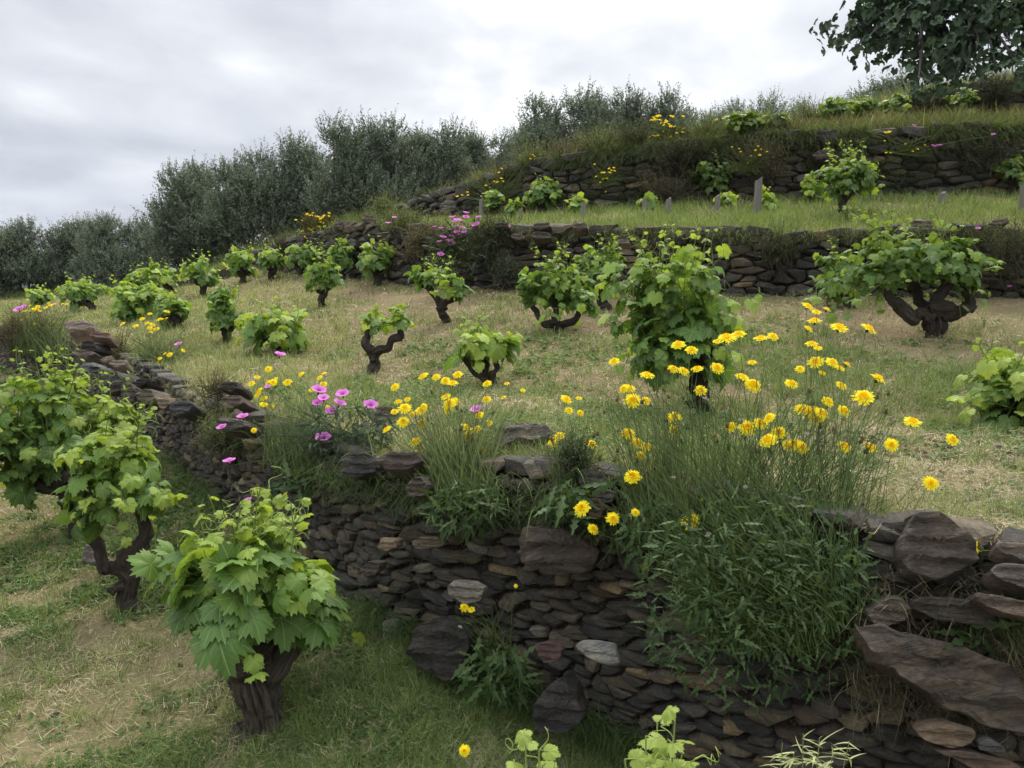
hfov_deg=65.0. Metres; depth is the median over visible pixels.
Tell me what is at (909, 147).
yellow shrub
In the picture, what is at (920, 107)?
wall weeds
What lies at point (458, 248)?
bindweed
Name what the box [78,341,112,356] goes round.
rock
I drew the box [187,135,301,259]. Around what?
evergreen tree
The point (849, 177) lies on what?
grape vine
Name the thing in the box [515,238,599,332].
grape vine
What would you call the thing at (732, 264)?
wall weeds
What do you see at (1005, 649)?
wall weeds
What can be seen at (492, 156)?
evergreen tree
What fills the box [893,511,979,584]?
rock
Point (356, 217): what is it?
tall grass
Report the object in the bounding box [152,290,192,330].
grape vine
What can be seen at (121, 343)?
shrub
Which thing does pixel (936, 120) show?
tall grass
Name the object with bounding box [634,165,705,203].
shrub
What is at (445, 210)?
rock
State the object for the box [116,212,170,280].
evergreen tree
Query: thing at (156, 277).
grape vine
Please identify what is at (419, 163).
evergreen tree
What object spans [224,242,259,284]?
grape vine
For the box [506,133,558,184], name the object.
shrub
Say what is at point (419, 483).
rock
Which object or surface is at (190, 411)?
rock
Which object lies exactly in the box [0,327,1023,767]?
dry stone wall
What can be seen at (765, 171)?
shrub
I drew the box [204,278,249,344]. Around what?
grape vine
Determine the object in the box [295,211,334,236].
yellow shrub
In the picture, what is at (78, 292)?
grape vine
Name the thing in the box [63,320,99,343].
rock
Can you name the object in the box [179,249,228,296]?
grape vine
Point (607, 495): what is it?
rock
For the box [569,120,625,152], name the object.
shrub
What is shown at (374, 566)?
rock
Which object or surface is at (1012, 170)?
grape vine
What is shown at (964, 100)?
grape vine
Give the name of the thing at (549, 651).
rock
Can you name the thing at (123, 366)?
rock
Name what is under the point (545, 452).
tall grass
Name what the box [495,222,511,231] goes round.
rock
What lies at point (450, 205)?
rock
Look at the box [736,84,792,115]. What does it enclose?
evergreen tree
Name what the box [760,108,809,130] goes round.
shrub
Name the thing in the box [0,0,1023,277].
sky
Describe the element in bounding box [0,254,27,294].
evergreen tree
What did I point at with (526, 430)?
rock
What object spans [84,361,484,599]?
wall weeds
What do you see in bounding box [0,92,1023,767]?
ground
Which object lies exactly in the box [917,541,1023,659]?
hawkbit
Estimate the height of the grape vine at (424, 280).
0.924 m
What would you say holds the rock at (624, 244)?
on the dry stone wall at (748, 269)
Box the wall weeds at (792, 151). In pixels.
[455,123,1022,215]
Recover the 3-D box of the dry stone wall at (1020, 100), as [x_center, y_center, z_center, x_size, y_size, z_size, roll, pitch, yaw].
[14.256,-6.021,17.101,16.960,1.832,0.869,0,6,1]
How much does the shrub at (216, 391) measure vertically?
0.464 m
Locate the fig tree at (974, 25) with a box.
[809,0,1023,102]
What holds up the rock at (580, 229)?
on the dry stone wall at (748, 269)
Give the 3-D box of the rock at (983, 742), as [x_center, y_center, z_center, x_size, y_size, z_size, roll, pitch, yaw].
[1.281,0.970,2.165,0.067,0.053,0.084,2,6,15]
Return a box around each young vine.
[504,196,524,215]
[564,191,587,212]
[635,191,658,210]
[713,191,738,210]
[762,185,777,210]
[800,175,827,203]
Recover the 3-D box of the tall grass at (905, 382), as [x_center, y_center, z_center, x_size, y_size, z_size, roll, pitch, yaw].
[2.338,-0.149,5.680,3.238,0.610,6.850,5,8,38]
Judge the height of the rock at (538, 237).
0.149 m
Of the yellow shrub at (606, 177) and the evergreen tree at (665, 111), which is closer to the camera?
the yellow shrub at (606, 177)
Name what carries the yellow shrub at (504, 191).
on the dry stone wall at (741, 188)
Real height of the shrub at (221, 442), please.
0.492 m
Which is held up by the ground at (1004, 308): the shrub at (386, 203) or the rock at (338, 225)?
the shrub at (386, 203)
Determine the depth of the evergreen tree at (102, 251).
29.20 m
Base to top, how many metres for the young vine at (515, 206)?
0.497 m
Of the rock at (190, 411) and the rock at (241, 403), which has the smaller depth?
the rock at (241, 403)
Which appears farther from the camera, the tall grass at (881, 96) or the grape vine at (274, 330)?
the tall grass at (881, 96)
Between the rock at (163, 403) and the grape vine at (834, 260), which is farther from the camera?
the grape vine at (834, 260)
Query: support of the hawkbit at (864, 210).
on the ground at (1004, 308)
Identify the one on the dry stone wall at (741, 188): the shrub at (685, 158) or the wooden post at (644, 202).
the shrub at (685, 158)
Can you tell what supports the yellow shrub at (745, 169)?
on the ground at (1004, 308)
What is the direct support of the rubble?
on the ground at (1004, 308)
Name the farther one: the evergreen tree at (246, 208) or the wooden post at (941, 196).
the evergreen tree at (246, 208)
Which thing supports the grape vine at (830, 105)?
on the ground at (1004, 308)
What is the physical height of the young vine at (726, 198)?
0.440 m
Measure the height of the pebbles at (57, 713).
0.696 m
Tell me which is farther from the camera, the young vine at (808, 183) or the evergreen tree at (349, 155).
the evergreen tree at (349, 155)
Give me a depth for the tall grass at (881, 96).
17.91 m
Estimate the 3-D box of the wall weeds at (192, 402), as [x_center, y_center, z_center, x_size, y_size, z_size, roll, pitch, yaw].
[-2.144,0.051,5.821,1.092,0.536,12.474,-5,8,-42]
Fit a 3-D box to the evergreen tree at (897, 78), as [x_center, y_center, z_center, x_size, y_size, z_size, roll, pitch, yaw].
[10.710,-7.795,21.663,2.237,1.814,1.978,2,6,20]
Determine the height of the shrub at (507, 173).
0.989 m
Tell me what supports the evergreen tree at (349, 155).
on the ground at (1004, 308)
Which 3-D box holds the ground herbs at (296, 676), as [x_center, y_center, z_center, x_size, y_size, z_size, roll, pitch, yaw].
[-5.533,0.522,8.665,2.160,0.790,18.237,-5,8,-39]
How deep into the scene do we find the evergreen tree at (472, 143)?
26.60 m
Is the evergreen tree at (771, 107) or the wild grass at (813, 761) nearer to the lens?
the wild grass at (813, 761)
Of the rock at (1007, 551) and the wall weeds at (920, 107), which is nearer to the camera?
the rock at (1007, 551)
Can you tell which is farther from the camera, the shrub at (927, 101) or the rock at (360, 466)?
the shrub at (927, 101)
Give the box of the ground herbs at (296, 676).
[0,364,626,767]
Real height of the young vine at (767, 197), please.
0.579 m
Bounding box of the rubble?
[341,602,630,767]
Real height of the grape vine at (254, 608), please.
1.090 m
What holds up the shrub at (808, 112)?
on the ground at (1004, 308)
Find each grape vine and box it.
[0,335,120,541]
[0,421,18,481]
[25,283,56,305]
[50,400,187,613]
[54,271,113,312]
[76,367,146,444]
[108,272,163,323]
[119,262,164,303]
[127,466,365,751]
[133,256,180,293]
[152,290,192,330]
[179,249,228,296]
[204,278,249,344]
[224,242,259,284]
[234,289,311,356]
[256,244,284,280]
[284,238,321,277]
[301,238,344,306]
[321,235,356,279]
[356,234,396,285]
[359,300,415,374]
[402,252,474,322]
[443,307,525,387]
[482,187,504,218]
[505,727,560,767]
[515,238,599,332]
[522,173,563,216]
[573,231,626,310]
[594,219,762,417]
[624,705,720,767]
[687,148,737,202]
[723,110,765,134]
[760,110,791,131]
[801,199,1005,338]
[804,136,884,217]
[812,235,876,308]
[816,95,860,122]
[849,95,887,120]
[881,93,911,116]
[942,87,980,114]
[946,332,1023,433]
[989,144,1023,195]
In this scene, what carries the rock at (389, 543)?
on the dry stone wall at (624, 697)
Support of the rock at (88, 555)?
on the ground at (1004, 308)
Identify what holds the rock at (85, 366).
on the dry stone wall at (624, 697)
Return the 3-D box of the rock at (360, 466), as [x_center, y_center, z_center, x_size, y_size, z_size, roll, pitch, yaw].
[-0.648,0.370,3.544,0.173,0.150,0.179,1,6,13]
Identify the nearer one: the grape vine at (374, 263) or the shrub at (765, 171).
the grape vine at (374, 263)
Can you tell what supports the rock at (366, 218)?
on the ground at (1004, 308)
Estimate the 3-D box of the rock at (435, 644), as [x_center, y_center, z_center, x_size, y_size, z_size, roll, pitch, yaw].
[-0.276,1.040,3.204,0.261,0.250,0.213,2,6,16]
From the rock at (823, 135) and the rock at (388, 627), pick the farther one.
the rock at (823, 135)
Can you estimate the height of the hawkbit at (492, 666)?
0.560 m
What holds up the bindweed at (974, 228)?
on the ground at (1004, 308)
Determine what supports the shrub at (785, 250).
on the dry stone wall at (748, 269)
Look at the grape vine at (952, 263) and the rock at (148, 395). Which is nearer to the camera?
the rock at (148, 395)
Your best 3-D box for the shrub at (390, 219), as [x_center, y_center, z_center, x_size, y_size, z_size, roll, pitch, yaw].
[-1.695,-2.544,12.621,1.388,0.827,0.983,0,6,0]
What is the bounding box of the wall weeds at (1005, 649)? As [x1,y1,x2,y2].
[795,545,1023,767]
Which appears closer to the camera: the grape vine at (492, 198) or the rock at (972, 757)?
the rock at (972, 757)
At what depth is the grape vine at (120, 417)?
5.52 m
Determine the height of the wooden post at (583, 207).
0.475 m
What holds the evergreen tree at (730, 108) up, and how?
on the ground at (1004, 308)
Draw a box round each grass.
[0,185,1023,298]
[0,194,423,298]
[0,268,361,435]
[0,272,1023,539]
[0,315,1023,525]
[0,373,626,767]
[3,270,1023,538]
[10,191,1023,297]
[360,106,1023,216]
[640,319,1023,485]
[649,60,1022,140]
[759,728,864,767]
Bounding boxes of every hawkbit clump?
[0,299,76,362]
[120,310,193,368]
[238,366,332,505]
[382,371,525,544]
[532,395,620,534]
[573,340,723,583]
[624,303,958,716]
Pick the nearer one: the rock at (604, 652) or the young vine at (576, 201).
the rock at (604, 652)
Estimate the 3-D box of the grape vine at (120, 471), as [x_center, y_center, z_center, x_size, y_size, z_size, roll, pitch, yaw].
[-2.038,0.695,4.135,0.555,1.230,0.594,-6,8,-43]
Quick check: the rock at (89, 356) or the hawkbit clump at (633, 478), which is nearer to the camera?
the hawkbit clump at (633, 478)
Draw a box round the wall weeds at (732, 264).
[284,225,1023,300]
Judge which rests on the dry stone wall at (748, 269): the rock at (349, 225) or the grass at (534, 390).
the rock at (349, 225)
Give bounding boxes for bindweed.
[216,351,481,501]
[386,211,510,286]
[969,218,1011,288]
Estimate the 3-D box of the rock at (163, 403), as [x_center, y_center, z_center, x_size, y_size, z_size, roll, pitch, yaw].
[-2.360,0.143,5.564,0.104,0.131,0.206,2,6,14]
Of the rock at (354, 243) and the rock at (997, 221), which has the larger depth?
the rock at (354, 243)
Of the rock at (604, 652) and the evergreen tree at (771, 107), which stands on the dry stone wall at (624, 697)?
the rock at (604, 652)
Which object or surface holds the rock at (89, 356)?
on the dry stone wall at (624, 697)
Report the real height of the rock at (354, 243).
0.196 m
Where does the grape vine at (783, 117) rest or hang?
on the ground at (1004, 308)
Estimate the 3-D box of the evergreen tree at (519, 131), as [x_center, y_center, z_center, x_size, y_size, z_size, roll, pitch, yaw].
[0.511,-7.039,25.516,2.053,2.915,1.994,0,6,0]
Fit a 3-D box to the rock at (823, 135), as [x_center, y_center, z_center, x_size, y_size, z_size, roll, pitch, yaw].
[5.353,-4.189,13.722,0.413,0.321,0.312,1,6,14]
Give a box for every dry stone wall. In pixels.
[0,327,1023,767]
[250,222,1023,298]
[391,122,1023,218]
[788,79,1023,121]
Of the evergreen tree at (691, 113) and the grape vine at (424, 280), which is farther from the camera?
the evergreen tree at (691, 113)
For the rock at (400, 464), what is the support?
on the dry stone wall at (624, 697)
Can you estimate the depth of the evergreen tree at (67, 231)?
31.01 m
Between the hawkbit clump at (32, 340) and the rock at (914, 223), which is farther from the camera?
the hawkbit clump at (32, 340)
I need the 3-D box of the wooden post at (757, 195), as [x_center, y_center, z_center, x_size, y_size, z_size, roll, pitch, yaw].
[3.657,-2.714,11.985,0.114,0.733,0.107,-1,6,-6]
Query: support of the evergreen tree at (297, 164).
on the ground at (1004, 308)
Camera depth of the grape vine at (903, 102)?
16.66 m
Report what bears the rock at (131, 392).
on the dry stone wall at (624, 697)
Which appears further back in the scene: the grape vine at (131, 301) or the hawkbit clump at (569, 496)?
the grape vine at (131, 301)
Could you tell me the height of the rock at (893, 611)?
0.113 m
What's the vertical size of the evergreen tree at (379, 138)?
4.085 m
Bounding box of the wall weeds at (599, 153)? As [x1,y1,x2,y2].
[439,110,1023,202]
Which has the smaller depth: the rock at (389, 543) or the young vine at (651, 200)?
the rock at (389, 543)
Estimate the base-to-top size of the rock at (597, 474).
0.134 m
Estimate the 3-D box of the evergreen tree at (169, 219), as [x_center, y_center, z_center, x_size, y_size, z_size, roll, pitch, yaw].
[-10.303,-5.007,25.768,3.074,4.357,2.951,3,7,30]
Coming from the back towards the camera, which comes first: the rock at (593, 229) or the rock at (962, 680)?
the rock at (593, 229)
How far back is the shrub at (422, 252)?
11.95 m
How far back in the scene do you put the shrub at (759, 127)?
14.10 m
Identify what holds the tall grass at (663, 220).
on the ground at (1004, 308)
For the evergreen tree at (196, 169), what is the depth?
26.14 m
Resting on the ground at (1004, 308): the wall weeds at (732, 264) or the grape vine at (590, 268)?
the grape vine at (590, 268)
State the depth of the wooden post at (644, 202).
13.14 m
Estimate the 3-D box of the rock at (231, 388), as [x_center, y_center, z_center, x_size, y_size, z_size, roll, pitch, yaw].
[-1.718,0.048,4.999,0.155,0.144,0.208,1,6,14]
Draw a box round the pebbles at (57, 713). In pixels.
[0,374,573,767]
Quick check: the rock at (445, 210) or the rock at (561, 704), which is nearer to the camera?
the rock at (561, 704)
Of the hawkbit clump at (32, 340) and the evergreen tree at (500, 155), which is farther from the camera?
the evergreen tree at (500, 155)
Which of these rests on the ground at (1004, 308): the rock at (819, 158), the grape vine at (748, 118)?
the grape vine at (748, 118)
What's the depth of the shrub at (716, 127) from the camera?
14.52 m
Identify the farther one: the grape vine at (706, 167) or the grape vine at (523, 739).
the grape vine at (706, 167)
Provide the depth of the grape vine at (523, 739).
1.89 m
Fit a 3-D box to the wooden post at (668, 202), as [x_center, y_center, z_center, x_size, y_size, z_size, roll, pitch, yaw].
[2.410,-2.650,12.393,0.085,0.465,0.085,0,6,0]
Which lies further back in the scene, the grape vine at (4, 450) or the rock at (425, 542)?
the grape vine at (4, 450)
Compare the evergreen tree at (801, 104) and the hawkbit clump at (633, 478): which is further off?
the evergreen tree at (801, 104)
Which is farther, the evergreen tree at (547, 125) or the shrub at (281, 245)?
the evergreen tree at (547, 125)
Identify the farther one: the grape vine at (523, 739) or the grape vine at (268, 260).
the grape vine at (268, 260)
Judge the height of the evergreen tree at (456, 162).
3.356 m
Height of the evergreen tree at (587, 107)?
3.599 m
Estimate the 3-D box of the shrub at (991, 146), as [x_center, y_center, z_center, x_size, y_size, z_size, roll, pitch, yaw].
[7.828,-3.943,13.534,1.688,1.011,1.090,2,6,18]
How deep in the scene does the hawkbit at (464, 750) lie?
2.26 m
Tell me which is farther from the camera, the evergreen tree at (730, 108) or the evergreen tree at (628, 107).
the evergreen tree at (730, 108)
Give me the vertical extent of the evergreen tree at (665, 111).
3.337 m
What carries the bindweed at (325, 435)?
on the dry stone wall at (624, 697)
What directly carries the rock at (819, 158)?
on the dry stone wall at (741, 188)
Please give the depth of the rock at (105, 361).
7.28 m
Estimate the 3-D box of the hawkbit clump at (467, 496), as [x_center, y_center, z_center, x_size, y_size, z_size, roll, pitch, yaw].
[-0.252,0.300,3.385,0.634,0.643,0.856,0,6,0]
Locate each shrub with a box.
[0,298,64,365]
[90,323,138,369]
[179,364,246,433]
[184,403,244,483]
[254,224,297,255]
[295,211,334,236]
[359,187,405,217]
[359,197,446,238]
[391,212,458,280]
[456,154,552,204]
[460,206,519,263]
[485,152,523,189]
[485,241,530,291]
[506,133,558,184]
[523,416,624,527]
[536,129,591,164]
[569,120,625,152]
[591,163,623,191]
[606,112,661,149]
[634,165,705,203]
[643,127,716,184]
[648,115,696,142]
[678,107,732,139]
[715,118,771,175]
[721,102,801,135]
[724,128,806,190]
[744,219,820,282]
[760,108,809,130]
[787,92,825,123]
[883,124,995,156]
[890,80,967,112]
[935,122,1023,175]
[966,62,1022,112]
[970,209,1023,293]
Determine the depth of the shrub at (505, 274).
10.67 m
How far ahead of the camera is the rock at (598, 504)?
2.87 m
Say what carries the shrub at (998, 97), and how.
on the ground at (1004, 308)
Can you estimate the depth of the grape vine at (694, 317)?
4.71 m
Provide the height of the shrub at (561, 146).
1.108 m
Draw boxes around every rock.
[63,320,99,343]
[72,350,104,365]
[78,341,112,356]
[80,362,110,372]
[81,543,105,565]
[86,366,113,381]
[89,331,118,347]
[100,356,115,368]
[101,371,139,396]
[109,360,133,374]
[120,383,150,407]
[132,379,163,391]
[136,389,170,406]
[156,397,175,410]
[169,398,210,423]
[216,418,261,438]
[217,381,252,400]
[221,395,258,411]
[332,220,345,231]
[341,453,384,481]
[344,221,357,231]
[347,238,359,250]
[360,215,377,222]
[360,560,386,573]
[370,406,399,425]
[376,450,426,479]
[379,537,402,550]
[382,618,401,637]
[405,477,434,496]
[405,615,477,680]
[412,536,449,548]
[439,207,451,216]
[440,200,455,212]
[447,580,487,603]
[494,422,552,454]
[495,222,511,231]
[511,233,528,244]
[517,525,600,574]
[530,231,554,243]
[532,222,552,233]
[534,671,588,733]
[535,640,564,662]
[572,221,588,236]
[576,640,620,665]
[578,468,612,493]
[588,498,606,517]
[589,225,604,238]
[591,488,617,503]
[617,240,630,248]
[811,149,833,164]
[814,128,838,146]
[852,624,1023,733]
[862,594,911,625]
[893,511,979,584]
[905,596,996,625]
[908,219,932,230]
[911,718,975,747]
[928,744,1021,767]
[968,592,1023,621]
[972,733,1005,755]
[980,563,1023,598]
[987,218,1008,228]
[988,540,1023,563]
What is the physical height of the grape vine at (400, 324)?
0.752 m
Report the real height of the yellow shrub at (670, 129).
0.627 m
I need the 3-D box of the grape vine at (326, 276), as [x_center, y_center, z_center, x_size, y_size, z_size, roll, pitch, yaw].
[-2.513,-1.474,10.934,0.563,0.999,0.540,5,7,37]
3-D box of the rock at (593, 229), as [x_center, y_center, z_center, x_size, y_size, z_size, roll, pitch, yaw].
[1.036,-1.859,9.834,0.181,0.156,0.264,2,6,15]
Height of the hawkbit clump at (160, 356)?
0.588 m
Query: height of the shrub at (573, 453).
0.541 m
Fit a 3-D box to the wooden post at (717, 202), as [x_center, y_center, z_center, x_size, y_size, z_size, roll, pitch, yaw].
[3.170,-2.679,12.390,0.094,0.484,0.090,0,6,0]
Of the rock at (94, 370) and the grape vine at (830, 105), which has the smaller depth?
the rock at (94, 370)
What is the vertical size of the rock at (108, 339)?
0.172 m
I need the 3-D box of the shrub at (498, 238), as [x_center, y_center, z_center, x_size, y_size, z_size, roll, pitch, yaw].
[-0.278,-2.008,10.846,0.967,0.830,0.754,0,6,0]
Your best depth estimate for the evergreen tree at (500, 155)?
26.20 m
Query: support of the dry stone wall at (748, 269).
on the ground at (1004, 308)
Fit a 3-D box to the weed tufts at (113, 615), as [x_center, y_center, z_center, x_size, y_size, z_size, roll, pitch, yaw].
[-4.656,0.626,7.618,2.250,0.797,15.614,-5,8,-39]
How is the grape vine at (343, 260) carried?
on the ground at (1004, 308)
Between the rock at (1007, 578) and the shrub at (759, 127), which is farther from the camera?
the shrub at (759, 127)
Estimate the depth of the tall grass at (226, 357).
8.29 m
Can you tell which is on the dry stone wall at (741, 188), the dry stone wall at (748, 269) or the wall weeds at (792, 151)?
the wall weeds at (792, 151)
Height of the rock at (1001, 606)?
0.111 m
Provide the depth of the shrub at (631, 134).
14.72 m
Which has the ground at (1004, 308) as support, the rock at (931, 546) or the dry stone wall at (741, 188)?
the dry stone wall at (741, 188)
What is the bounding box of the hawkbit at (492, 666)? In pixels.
[450,584,545,715]
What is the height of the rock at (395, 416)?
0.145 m
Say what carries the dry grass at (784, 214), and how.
on the ground at (1004, 308)
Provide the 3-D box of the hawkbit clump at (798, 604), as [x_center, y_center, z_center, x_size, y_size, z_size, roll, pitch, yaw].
[0.922,0.363,2.707,1.197,1.270,0.885,0,6,0]
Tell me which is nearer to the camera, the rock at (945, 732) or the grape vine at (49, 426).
the rock at (945, 732)
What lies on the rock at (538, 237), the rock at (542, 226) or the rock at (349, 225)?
the rock at (542, 226)
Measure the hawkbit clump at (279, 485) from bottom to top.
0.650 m
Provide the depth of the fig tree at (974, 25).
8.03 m
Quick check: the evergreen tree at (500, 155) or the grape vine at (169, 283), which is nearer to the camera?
the grape vine at (169, 283)
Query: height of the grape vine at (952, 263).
1.369 m
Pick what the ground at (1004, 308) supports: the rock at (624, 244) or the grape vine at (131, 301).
the grape vine at (131, 301)
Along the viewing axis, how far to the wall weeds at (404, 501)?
3.21 m
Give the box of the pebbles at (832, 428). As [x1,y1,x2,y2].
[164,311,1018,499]
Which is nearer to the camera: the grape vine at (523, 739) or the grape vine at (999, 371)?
the grape vine at (523, 739)
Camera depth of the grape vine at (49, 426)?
5.04 m
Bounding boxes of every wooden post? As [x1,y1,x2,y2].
[479,198,483,217]
[581,201,585,219]
[642,197,646,212]
[666,197,670,213]
[715,194,719,212]
[753,177,762,213]
[938,191,945,206]
[1018,185,1023,212]
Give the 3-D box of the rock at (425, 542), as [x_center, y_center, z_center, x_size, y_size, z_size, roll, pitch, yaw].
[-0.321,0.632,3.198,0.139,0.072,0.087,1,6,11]
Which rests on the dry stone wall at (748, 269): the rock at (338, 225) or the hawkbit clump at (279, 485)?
the rock at (338, 225)
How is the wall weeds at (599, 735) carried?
on the dry stone wall at (624, 697)
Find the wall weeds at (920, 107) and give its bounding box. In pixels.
[813,78,1023,117]
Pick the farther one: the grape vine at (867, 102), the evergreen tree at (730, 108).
the evergreen tree at (730, 108)
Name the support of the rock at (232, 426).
on the dry stone wall at (624, 697)
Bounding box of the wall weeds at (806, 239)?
[315,219,1023,257]
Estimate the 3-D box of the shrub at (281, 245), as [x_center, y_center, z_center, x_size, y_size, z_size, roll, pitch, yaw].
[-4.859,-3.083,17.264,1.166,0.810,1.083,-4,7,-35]
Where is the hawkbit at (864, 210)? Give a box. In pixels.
[851,201,876,216]
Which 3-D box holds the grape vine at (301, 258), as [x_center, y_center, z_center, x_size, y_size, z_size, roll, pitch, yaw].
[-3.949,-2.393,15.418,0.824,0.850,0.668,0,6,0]
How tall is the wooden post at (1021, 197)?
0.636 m
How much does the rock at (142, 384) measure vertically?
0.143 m
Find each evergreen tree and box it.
[0,214,65,296]
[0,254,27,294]
[32,211,94,292]
[63,208,159,287]
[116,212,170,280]
[132,156,238,273]
[159,150,242,269]
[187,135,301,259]
[262,127,334,236]
[296,109,386,220]
[324,103,425,215]
[380,120,463,197]
[413,112,480,194]
[449,119,494,174]
[462,123,498,173]
[478,126,513,171]
[501,115,530,165]
[502,89,578,167]
[549,76,628,150]
[607,74,656,135]
[626,80,703,137]
[679,102,702,134]
[696,94,754,128]
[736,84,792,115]
[786,91,814,117]
[836,69,921,102]
[871,67,939,98]
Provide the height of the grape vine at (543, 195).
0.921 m
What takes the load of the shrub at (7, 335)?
on the dry stone wall at (624, 697)
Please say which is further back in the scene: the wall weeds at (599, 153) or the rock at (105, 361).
the wall weeds at (599, 153)
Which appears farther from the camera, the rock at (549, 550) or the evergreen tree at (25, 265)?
the evergreen tree at (25, 265)
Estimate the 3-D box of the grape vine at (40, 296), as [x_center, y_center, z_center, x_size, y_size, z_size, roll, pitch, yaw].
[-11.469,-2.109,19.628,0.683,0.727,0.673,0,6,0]
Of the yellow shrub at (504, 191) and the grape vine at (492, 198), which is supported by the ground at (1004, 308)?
the grape vine at (492, 198)
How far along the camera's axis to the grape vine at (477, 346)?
6.01 m
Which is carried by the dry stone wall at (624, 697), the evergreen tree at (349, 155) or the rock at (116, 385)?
the rock at (116, 385)
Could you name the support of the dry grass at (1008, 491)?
on the ground at (1004, 308)
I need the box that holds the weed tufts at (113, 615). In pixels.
[0,368,622,767]
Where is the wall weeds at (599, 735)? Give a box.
[156,442,706,767]
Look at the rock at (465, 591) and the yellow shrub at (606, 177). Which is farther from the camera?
the yellow shrub at (606, 177)
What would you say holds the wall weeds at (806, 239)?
on the dry stone wall at (748, 269)
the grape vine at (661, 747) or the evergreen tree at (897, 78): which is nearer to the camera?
the grape vine at (661, 747)
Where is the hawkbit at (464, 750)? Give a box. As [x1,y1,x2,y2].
[453,744,470,767]
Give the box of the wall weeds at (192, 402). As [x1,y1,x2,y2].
[51,335,256,455]
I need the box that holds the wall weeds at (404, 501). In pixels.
[190,402,1023,676]
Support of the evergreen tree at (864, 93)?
on the ground at (1004, 308)
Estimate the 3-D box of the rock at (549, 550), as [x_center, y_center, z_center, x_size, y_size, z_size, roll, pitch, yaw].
[0.182,0.631,3.039,0.305,0.192,0.188,1,6,14]
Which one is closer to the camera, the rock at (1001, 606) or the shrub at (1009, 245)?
the rock at (1001, 606)

